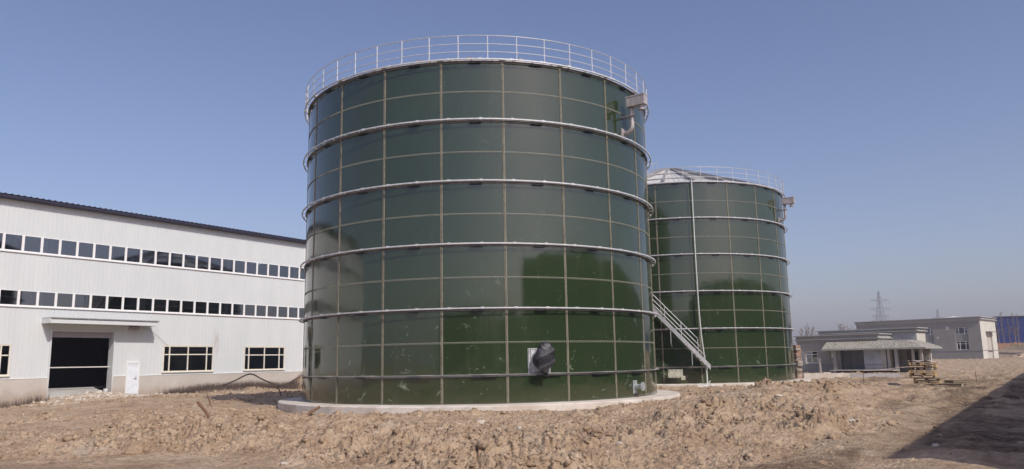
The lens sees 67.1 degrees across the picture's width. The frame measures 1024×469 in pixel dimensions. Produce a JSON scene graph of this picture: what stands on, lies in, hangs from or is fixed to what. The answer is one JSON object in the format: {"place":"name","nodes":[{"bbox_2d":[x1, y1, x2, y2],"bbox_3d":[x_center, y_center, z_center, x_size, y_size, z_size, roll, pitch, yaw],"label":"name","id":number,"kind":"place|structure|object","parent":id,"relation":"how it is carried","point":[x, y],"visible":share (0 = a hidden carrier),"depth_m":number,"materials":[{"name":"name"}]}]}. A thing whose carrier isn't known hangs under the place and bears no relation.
{"place":"outdoors","nodes":[
{"label":"outdoors","id":0,"kind":"place"},
{"bbox_2d":[0,357,1023,468],"bbox_3d":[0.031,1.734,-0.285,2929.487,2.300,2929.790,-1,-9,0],"label":"ground","id":1,"kind":"structure","parent":0,"point":[968,451],"depth_m":17.32,"materials":[{"name":"soil"}]},
{"bbox_2d":[29,390,243,405],"bbox_3d":[-25.272,10.476,49.177,8.290,1.110,16.716,-7,-11,31],"label":"lime rubble","id":2,"kind":"object","parent":1,"relation":"on","point":[98,394],"visible":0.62,"depth_m":48.68,"materials":[{"name":"stone"}]},
{"bbox_2d":[0,379,302,407],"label":"dry weeds","id":3,"kind":"object","parent":1,"relation":"on","point":[207,388],"visible":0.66,"depth_m":56.64,"materials":[{"name":"brown plant"}]},
{"bbox_2d":[0,192,305,406],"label":"factory hall","id":4,"kind":"structure","parent":1,"relation":"on","point":[94,299],"depth_m":57.74,"materials":[{"name":"metal"}]},
{"bbox_2d":[0,232,4,250],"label":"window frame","id":5,"kind":"structure","parent":4,"relation":"in","point":[1,249],"depth_m":48.89,"materials":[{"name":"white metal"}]},
{"bbox_2d":[0,344,12,376],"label":"window","id":6,"kind":"structure","parent":4,"relation":"in","point":[8,366],"depth_m":48.37,"materials":[{"name":"white plastic"}]},
{"bbox_2d":[0,289,18,306],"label":"ribbon window","id":7,"kind":"structure","parent":4,"relation":"in","point":[10,305],"depth_m":49.01,"materials":[{"name":"white plastic"}]},
{"bbox_2d":[3,233,23,252],"bbox_3d":[-31.927,0.544,49.420,0.150,1.160,1.152,-7,-11,33],"label":"ribbon window","id":8,"kind":"structure","parent":4,"relation":"in","point":[4,249],"depth_m":49.46,"materials":[{"name":"white plastic"}]},
{"bbox_2d":[18,290,37,307],"bbox_3d":[-31.234,4.167,49.802,0.150,1.070,1.152,-7,-11,33],"label":"ribbon window","id":9,"kind":"structure","parent":4,"relation":"in","point":[32,306],"depth_m":49.87,"materials":[{"name":"white plastic"}]},
{"bbox_2d":[23,235,42,254],"bbox_3d":[-31.297,0.689,50.373,0.150,1.160,1.152,-7,-11,33],"label":"ribbon window","id":10,"kind":"structure","parent":4,"relation":"in","point":[29,252],"depth_m":50.41,"materials":[{"name":"white plastic"}]},
{"bbox_2d":[37,291,56,308],"bbox_3d":[-30.604,4.312,50.755,0.150,1.070,1.152,-7,-11,33],"label":"ribbon window","id":11,"kind":"structure","parent":4,"relation":"in","point":[54,306],"depth_m":50.86,"materials":[{"name":"white plastic"}]},
{"bbox_2d":[41,237,60,256],"bbox_3d":[-30.667,0.834,51.327,0.150,1.160,1.152,-7,-11,33],"label":"ribbon window","id":12,"kind":"structure","parent":4,"relation":"in","point":[42,253],"depth_m":51.39,"materials":[{"name":"white plastic"}]},
{"bbox_2d":[55,293,73,308],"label":"ribbon window","id":13,"kind":"structure","parent":4,"relation":"in","point":[56,307],"depth_m":51.79,"materials":[{"name":"white plastic"}]},
{"bbox_2d":[60,240,77,257],"bbox_3d":[-30.036,0.980,52.280,0.150,1.160,1.152,-7,-11,33],"label":"ribbon window","id":14,"kind":"structure","parent":4,"relation":"in","point":[69,256],"depth_m":52.31,"materials":[{"name":"white plastic"}]},
{"bbox_2d":[73,294,90,309],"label":"ribbon window","id":15,"kind":"structure","parent":4,"relation":"in","point":[76,308],"depth_m":52.72,"materials":[{"name":"white plastic"}]},
{"bbox_2d":[77,242,94,259],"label":"ribbon window","id":16,"kind":"structure","parent":4,"relation":"in","point":[79,257],"depth_m":53.26,"materials":[{"name":"white plastic"}]},
{"bbox_2d":[90,295,107,310],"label":"ribbon window","id":17,"kind":"structure","parent":4,"relation":"in","point":[105,309],"depth_m":53.70,"materials":[{"name":"white plastic"}]},
{"bbox_2d":[94,244,110,261],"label":"ribbon window","id":18,"kind":"structure","parent":4,"relation":"in","point":[108,259],"depth_m":54.24,"materials":[{"name":"white plastic"}]},
{"bbox_2d":[107,296,122,311],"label":"ribbon window","id":19,"kind":"structure","parent":4,"relation":"in","point":[121,310],"depth_m":54.66,"materials":[{"name":"white plastic"}]},
{"bbox_2d":[110,245,126,262],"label":"ribbon window","id":20,"kind":"structure","parent":4,"relation":"in","point":[124,261],"depth_m":55.17,"materials":[{"name":"white plastic"}]},
{"bbox_2d":[123,297,138,311],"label":"ribbon window","id":21,"kind":"structure","parent":4,"relation":"in","point":[136,310],"depth_m":55.60,"materials":[{"name":"white plastic"}]},
{"bbox_2d":[125,362,139,394],"bbox_3d":[-27.078,10.271,54.996,0.180,2.340,0.980,-7,-11,33],"label":"side door","id":22,"kind":"structure","parent":4,"relation":"in","point":[132,370],"depth_m":54.98,"materials":[{"name":"white metal"}]},
{"bbox_2d":[126,247,141,264],"bbox_3d":[-27.516,1.560,56.094,0.150,1.160,1.152,-7,-11,33],"label":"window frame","id":23,"kind":"structure","parent":4,"relation":"in","point":[139,262],"depth_m":56.15,"materials":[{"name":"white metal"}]},
{"bbox_2d":[138,298,152,312],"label":"ribbon window","id":24,"kind":"structure","parent":4,"relation":"in","point":[151,311],"depth_m":56.59,"materials":[{"name":"white plastic"}]},
{"bbox_2d":[141,249,155,265],"bbox_3d":[-26.886,1.706,57.047,0.150,1.160,1.152,-7,-11,33],"label":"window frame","id":25,"kind":"structure","parent":4,"relation":"in","point":[142,249],"depth_m":57.17,"materials":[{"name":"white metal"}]},
{"bbox_2d":[153,298,167,313],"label":"ribbon window","id":26,"kind":"structure","parent":4,"relation":"in","point":[165,312],"depth_m":57.52,"materials":[{"name":"white plastic"}]},
{"bbox_2d":[155,251,169,266],"bbox_3d":[-26.256,1.851,58.000,0.150,1.160,1.152,-7,-11,33],"label":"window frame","id":27,"kind":"structure","parent":4,"relation":"in","point":[168,265],"depth_m":58.07,"materials":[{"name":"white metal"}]},
{"bbox_2d":[167,299,181,313],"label":"ribbon window","id":28,"kind":"structure","parent":4,"relation":"in","point":[179,312],"depth_m":58.40,"materials":[{"name":"white plastic"}]},
{"bbox_2d":[170,252,183,268],"bbox_3d":[-25.626,1.996,58.954,0.150,1.160,1.152,-7,-11,33],"label":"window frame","id":29,"kind":"structure","parent":4,"relation":"in","point":[170,252],"depth_m":59.00,"materials":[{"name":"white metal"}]},
{"bbox_2d":[181,300,194,314],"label":"ribbon window","id":30,"kind":"structure","parent":4,"relation":"in","point":[182,300],"depth_m":59.38,"materials":[{"name":"white plastic"}]},
{"bbox_2d":[162,345,213,372],"bbox_3d":[-24.686,9.491,58.934,0.170,2.030,4.400,-7,-11,33],"label":"window","id":31,"kind":"structure","parent":4,"relation":"in","point":[164,346],"depth_m":58.90,"materials":[{"name":"white plastic"}]},
{"bbox_2d":[183,254,196,269],"bbox_3d":[-24.995,2.141,59.903,0.150,1.160,1.152,-7,-11,33],"label":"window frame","id":32,"kind":"structure","parent":4,"relation":"in","point":[195,268],"depth_m":60.08,"materials":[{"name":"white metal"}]},
{"bbox_2d":[194,301,207,314],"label":"ribbon window","id":33,"kind":"structure","parent":4,"relation":"in","point":[195,301],"depth_m":60.28,"materials":[{"name":"white plastic"}]},
{"bbox_2d":[197,255,209,270],"bbox_3d":[-24.365,2.286,60.857,0.150,1.160,1.152,-7,-11,33],"label":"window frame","id":34,"kind":"structure","parent":4,"relation":"in","point":[197,255],"depth_m":60.97,"materials":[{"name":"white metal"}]},
{"bbox_2d":[207,302,219,315],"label":"ribbon window","id":35,"kind":"structure","parent":4,"relation":"in","point":[218,314],"depth_m":61.28,"materials":[{"name":"white plastic"}]},
{"bbox_2d":[209,257,221,272],"bbox_3d":[-23.735,2.431,61.813,0.150,1.160,1.152,-7,-11,33],"label":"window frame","id":36,"kind":"structure","parent":4,"relation":"in","point":[220,271],"depth_m":61.80,"materials":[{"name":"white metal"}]},
{"bbox_2d":[220,303,232,316],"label":"ribbon window","id":37,"kind":"structure","parent":4,"relation":"in","point":[220,303],"depth_m":62.23,"materials":[{"name":"white plastic"}]},
{"bbox_2d":[222,258,233,273],"bbox_3d":[-23.105,2.577,62.767,0.150,1.160,1.152,-7,-11,33],"label":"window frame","id":38,"kind":"structure","parent":4,"relation":"in","point":[232,272],"depth_m":62.84,"materials":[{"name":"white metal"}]},
{"bbox_2d":[232,303,243,316],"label":"ribbon window","id":39,"kind":"structure","parent":4,"relation":"in","point":[233,303],"depth_m":63.02,"materials":[{"name":"white plastic"}]},
{"bbox_2d":[234,260,245,274],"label":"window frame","id":40,"kind":"structure","parent":4,"relation":"in","point":[244,273],"depth_m":63.83,"materials":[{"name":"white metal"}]},
{"bbox_2d":[244,304,255,317],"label":"ribbon window","id":41,"kind":"structure","parent":4,"relation":"in","point":[244,304],"depth_m":64.22,"materials":[{"name":"white plastic"}]},
{"bbox_2d":[246,261,256,275],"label":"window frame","id":42,"kind":"structure","parent":4,"relation":"in","point":[246,261],"depth_m":64.69,"materials":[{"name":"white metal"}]},
{"bbox_2d":[255,305,266,317],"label":"ribbon window","id":43,"kind":"structure","parent":4,"relation":"in","point":[265,316],"depth_m":65.26,"materials":[{"name":"white plastic"}]},
{"bbox_2d":[257,262,267,276],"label":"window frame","id":44,"kind":"structure","parent":4,"relation":"in","point":[257,262],"depth_m":65.63,"materials":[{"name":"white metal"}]},
{"bbox_2d":[243,346,285,370],"bbox_3d":[-20.775,10.402,64.849,0.170,2.010,4.300,-7,-11,33],"label":"window","id":45,"kind":"structure","parent":4,"relation":"in","point":[248,347],"depth_m":64.83,"materials":[{"name":"white plastic"}]},
{"bbox_2d":[267,305,277,318],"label":"ribbon window","id":46,"kind":"structure","parent":4,"relation":"in","point":[267,305],"depth_m":66.35,"materials":[{"name":"white plastic"}]},
{"bbox_2d":[268,264,278,277],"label":"ribbon window","id":47,"kind":"structure","parent":4,"relation":"in","point":[277,276],"depth_m":66.59,"materials":[{"name":"white plastic"}]},
{"bbox_2d":[277,306,287,318],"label":"ribbon window","id":48,"kind":"structure","parent":4,"relation":"in","point":[278,306],"depth_m":66.96,"materials":[{"name":"white plastic"}]},
{"bbox_2d":[279,265,289,278],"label":"ribbon window","id":49,"kind":"structure","parent":4,"relation":"in","point":[279,265],"depth_m":67.45,"materials":[{"name":"white plastic"}]},
{"bbox_2d":[288,307,298,318],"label":"ribbon window","id":50,"kind":"structure","parent":4,"relation":"in","point":[288,307],"depth_m":68.01,"materials":[{"name":"white plastic"}]},
{"bbox_2d":[289,266,299,279],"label":"ribbon window","id":51,"kind":"structure","parent":4,"relation":"in","point":[290,266],"depth_m":68.52,"materials":[{"name":"white plastic"}]},
{"bbox_2d":[196,401,209,417],"bbox_3d":[-9.325,5.470,23.500,0.777,0.777,0.088,-5,-10,24],"label":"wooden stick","id":52,"kind":"object","parent":1,"relation":"on","point":[200,405],"visible":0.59,"depth_m":23.53,"materials":[{"name":"brown wood"}]},
{"bbox_2d":[177,373,300,392],"bbox_3d":[-21.124,11.306,58.617,0.110,1.433,13.031,-7,-11,33],"label":"arching hose","id":53,"kind":"object","parent":1,"relation":"on","point":[258,377],"visible":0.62,"depth_m":60.21,"materials":[{"name":"rubber"}]},
{"bbox_2d":[306,406,319,414],"bbox_3d":[-6.781,6.039,25.829,0.783,0.577,0.100,8,-13,-43],"label":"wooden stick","id":54,"kind":"object","parent":1,"relation":"on","point":[313,410],"visible":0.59,"depth_m":25.92,"materials":[{"name":"brown wood"}]},
{"bbox_2d":[278,390,679,414],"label":"concrete slab","id":55,"kind":"structure","parent":1,"relation":"on","point":[295,405],"depth_m":27.89,"materials":[{"name":"grey concrete"}]},
{"bbox_2d":[299,35,658,404],"bbox_3d":[-1.568,-0.448,37.067,16.500,15.970,16.494,-1,-9,0],"label":"storage tank","id":56,"kind":"object","parent":55,"relation":"on","point":[478,232],"visible":1,"depth_m":29.80,"materials":[{"name":"green metal"}]},
{"bbox_2d":[534,342,554,376],"bbox_3d":[1.183,4.566,28.214,0.753,1.283,0.620,2,-10,-18],"label":"plastic cover","id":57,"kind":"object","parent":56,"relation":"attached to","point":[544,356],"visible":1,"depth_m":27.98,"materials":[{"name":"grey plastic"}]},
{"bbox_2d":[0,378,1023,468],"bbox_3d":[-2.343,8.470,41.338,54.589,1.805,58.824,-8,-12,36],"label":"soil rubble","id":58,"kind":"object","parent":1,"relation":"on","point":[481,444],"visible":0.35,"depth_m":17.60,"materials":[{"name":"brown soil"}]},
{"bbox_2d":[656,378,810,386],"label":"concrete slab","id":59,"kind":"structure","parent":1,"relation":"on","point":[718,384],"depth_m":48.07,"materials":[{"name":"grey concrete"}]},
{"bbox_2d":[647,163,794,383],"bbox_3d":[12.151,2.625,57.659,16.530,16.269,17.225,-1,-9,0],"label":"storage tank","id":60,"kind":"object","parent":59,"relation":"on","point":[747,329],"visible":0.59,"depth_m":50.44,"materials":[{"name":"green metal"}]},
{"bbox_2d":[691,179,707,386],"bbox_3d":[11.919,2.897,48.939,0.367,13.393,1.319,-2,-9,8],"label":"hanging hose","id":61,"kind":"object","parent":60,"relation":"hanging from","point":[697,280],"visible":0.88,"depth_m":49.52,"materials":[{"name":"grey plastic"}]},
{"bbox_2d":[793,345,802,378],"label":"brick pier","id":62,"kind":"structure","parent":1,"relation":"on","point":[797,351],"depth_m":55.34,"materials":[{"name":"brick"}]},
{"bbox_2d":[818,358,821,372],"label":"concrete post","id":63,"kind":"object","parent":1,"relation":"on","point":[819,361],"visible":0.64,"depth_m":81.55,"materials":[{"name":"grey concrete"}]},
{"bbox_2d":[802,372,849,378],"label":"wall","id":64,"kind":"structure","parent":1,"relation":"on","point":[829,375],"depth_m":61.10,"materials":[{"name":"concrete"}]},
{"bbox_2d":[838,324,852,329],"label":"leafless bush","id":65,"kind":"object","parent":1,"relation":"on","point":[843,327],"visible":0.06,"depth_m":144.38,"materials":[{"name":"brown plant"}]},
{"bbox_2d":[793,327,941,372],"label":"building","id":66,"kind":"structure","parent":1,"relation":"on","point":[856,350],"depth_m":80.59,"materials":[{"name":"grey concrete"}]},
{"bbox_2d":[805,351,817,362],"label":"window","id":67,"kind":"structure","parent":66,"relation":"in","point":[805,351],"depth_m":83.87,"materials":[{"name":"white plastic"}]},
{"bbox_2d":[841,351,864,369],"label":"door","id":68,"kind":"structure","parent":66,"relation":"in","point":[851,360],"depth_m":80.82,"materials":[{"name":"grey metal"}]},
{"bbox_2d":[914,352,919,371],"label":"entrance door","id":69,"kind":"structure","parent":66,"relation":"in","point":[916,353],"depth_m":79.36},
{"bbox_2d":[850,374,899,376],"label":"wall","id":70,"kind":"structure","parent":1,"relation":"on","point":[872,375],"depth_m":61.83,"materials":[{"name":"white concrete"}]},
{"bbox_2d":[870,291,889,320],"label":"power pylon","id":71,"kind":"object","parent":1,"relation":"on","point":[879,307],"visible":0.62,"depth_m":498.22,"materials":[{"name":"metal"}]},
{"bbox_2d":[900,382,931,385],"bbox_3d":[22.451,8.355,42.969,1.800,0.075,0.250,-4,-3,-3],"label":"plank","id":72,"kind":"object","parent":1,"relation":"on","point":[926,383],"visible":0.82,"depth_m":43.00,"materials":[{"name":"brown wood"}]},
{"bbox_2d":[853,316,998,358],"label":"grey building","id":73,"kind":"structure","parent":1,"relation":"on","point":[956,337],"depth_m":167.72,"materials":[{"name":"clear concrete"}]},
{"bbox_2d":[957,341,969,349],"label":"window","id":74,"kind":"structure","parent":73,"relation":"in","point":[957,341],"depth_m":165.84,"materials":[{"name":"white plastic"}]},
{"bbox_2d":[986,332,992,357],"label":"side door","id":75,"kind":"structure","parent":73,"relation":"in","point":[987,333],"depth_m":168.54,"materials":[{"name":"white metal"}]},
{"bbox_2d":[914,381,940,383],"bbox_3d":[24.016,8.527,44.595,1.320,0.141,1.110,-8,-10,32],"label":"pallet","id":76,"kind":"object","parent":1,"relation":"on","point":[934,382],"visible":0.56,"depth_m":44.31,"materials":[{"name":"brown wood"}]},
{"bbox_2d":[913,378,940,380],"bbox_3d":[23.953,8.367,44.554,1.320,0.141,1.110,-6,-10,23],"label":"pallet","id":77,"kind":"object","parent":76,"relation":"on","point":[926,379],"visible":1,"depth_m":44.12,"materials":[{"name":"brown wood"}]},
{"bbox_2d":[909,375,934,377],"bbox_3d":[23.739,8.233,44.650,1.320,0.141,1.110,-5,-11,27],"label":"pallet","id":78,"kind":"object","parent":77,"relation":"on","point":[910,376],"visible":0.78,"depth_m":44.91,"materials":[{"name":"brown wood"}]},
{"bbox_2d":[910,373,936,375],"bbox_3d":[23.792,8.070,44.604,1.320,0.141,1.110,-6,-10,34],"label":"pallet","id":79,"kind":"object","parent":78,"relation":"on","point":[924,374],"visible":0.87,"depth_m":44.12,"materials":[{"name":"brown wood"}]},
{"bbox_2d":[909,370,934,372],"bbox_3d":[23.692,7.919,44.610,1.320,0.141,1.110,-5,-11,28],"label":"pallet","id":80,"kind":"object","parent":79,"relation":"on","point":[921,371],"visible":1,"depth_m":44.12,"materials":[{"name":"brown wood"}]},
{"bbox_2d":[910,367,937,369],"bbox_3d":[23.852,7.776,44.697,1.320,0.141,1.110,-7,-12,32],"label":"pallet","id":81,"kind":"object","parent":80,"relation":"on","point":[935,368],"visible":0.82,"depth_m":44.32,"materials":[{"name":"brown wood"}]},
{"bbox_2d":[910,364,937,367],"bbox_3d":[23.867,7.620,44.682,1.320,0.141,1.110,-8,-11,32],"label":"pallet","id":82,"kind":"object","parent":81,"relation":"on","point":[935,365],"visible":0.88,"depth_m":44.38,"materials":[{"name":"brown wood"}]},
{"bbox_2d":[909,362,934,364],"bbox_3d":[23.708,7.461,44.640,1.320,0.141,1.110,-7,-11,29],"label":"pallet","id":83,"kind":"object","parent":82,"relation":"on","point":[921,363],"visible":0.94,"depth_m":44.19,"materials":[{"name":"brown wood"}]},
{"bbox_2d":[909,360,937,362],"bbox_3d":[23.814,7.380,44.710,1.500,0.193,1.100,-6,-11,30],"label":"cover sheet","id":84,"kind":"object","parent":83,"relation":"on","point":[922,361],"visible":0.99,"depth_m":44.56,"materials":[{"name":"white plastic"}]},
{"bbox_2d":[938,383,963,386],"bbox_3d":[24.314,8.369,42.732,1.160,0.245,0.740,-8,-11,34],"label":"wooden crate","id":85,"kind":"object","parent":1,"relation":"on","point":[953,384],"visible":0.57,"depth_m":42.44,"materials":[{"name":"brown wood"}]},
{"bbox_2d":[944,380,967,384],"bbox_3d":[25.065,8.341,43.552,0.960,0.245,0.740,1,-9,-10],"label":"wooden crate","id":86,"kind":"object","parent":1,"relation":"on","point":[965,382],"visible":0.76,"depth_m":43.26,"materials":[{"name":"brown wood"}]},
{"bbox_2d":[968,379,1000,381],"bbox_3d":[27.763,8.646,45.541,1.900,0.076,0.250,-6,-4,11],"label":"plank","id":87,"kind":"object","parent":1,"relation":"on","point":[985,380],"visible":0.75,"depth_m":45.48,"materials":[{"name":"brown wood"}]},
{"bbox_3d":[20.138,8.296,44.181,0.041,1.075,0.036,-1,-9,0],"label":"stake","id":88,"kind":"object","parent":1,"relation":"on","visible":0},
{"bbox_2d":[863,366,972,371],"bbox_3d":[23.681,7.790,44.431,7.091,0.428,0.663,0,-9,-8],"label":"barrier tape","id":89,"kind":"object","parent":88,"relation":"attached to","point":[916,366],"visible":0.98,"depth_m":44.17,"materials":[{"name":"plastic"}]},
{"bbox_2d":[0,0,1023,344],"label":"sky","id":90,"kind":"structure","parent":0,"point":[894,129],"materials":[{"name":"blue"}]},
{"bbox_2d":[998,344,1023,356],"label":"terrain","id":91,"kind":"structure","parent":0,"point":[1013,351],"depth_m":211.18,"materials":[{"name":"soil"}]},
{"bbox_2d":[998,312,1005,342],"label":"bare tree","id":92,"kind":"object","parent":91,"relation":"on","point":[1002,328],"visible":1,"depth_m":234.01,"materials":[{"name":"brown plant"}]},
{"bbox_2d":[993,316,1023,342],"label":"blue shed","id":93,"kind":"structure","parent":91,"relation":"on","point":[1020,319],"depth_m":258.90,"materials":[{"name":"blue metal"}]},
{"bbox_2d":[1006,319,1011,342],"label":"bare tree","id":94,"kind":"object","parent":91,"relation":"on","point":[1008,330],"visible":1,"depth_m":232.03,"materials":[{"name":"brown plant"}]},
{"bbox_2d":[997,342,1023,348],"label":"brick wall","id":95,"kind":"structure","parent":91,"relation":"on","point":[1004,345],"depth_m":222.94,"materials":[{"name":"brown brick"}]},
{"bbox_2d":[1010,315,1017,342],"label":"bare tree","id":96,"kind":"object","parent":91,"relation":"on","point":[1013,324],"visible":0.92,"depth_m":235.92,"materials":[{"name":"brown plant"}]},
{"bbox_2d":[1015,316,1019,342],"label":"bare tree","id":97,"kind":"object","parent":91,"relation":"on","point":[1016,328],"visible":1,"depth_m":229.90,"materials":[{"name":"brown plant"}]},
{"bbox_2d":[1001,342,1023,346],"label":"dry grass","id":98,"kind":"structure","parent":0,"point":[1018,345],"depth_m":208.61,"materials":[{"name":"brown plant"}]}
]}

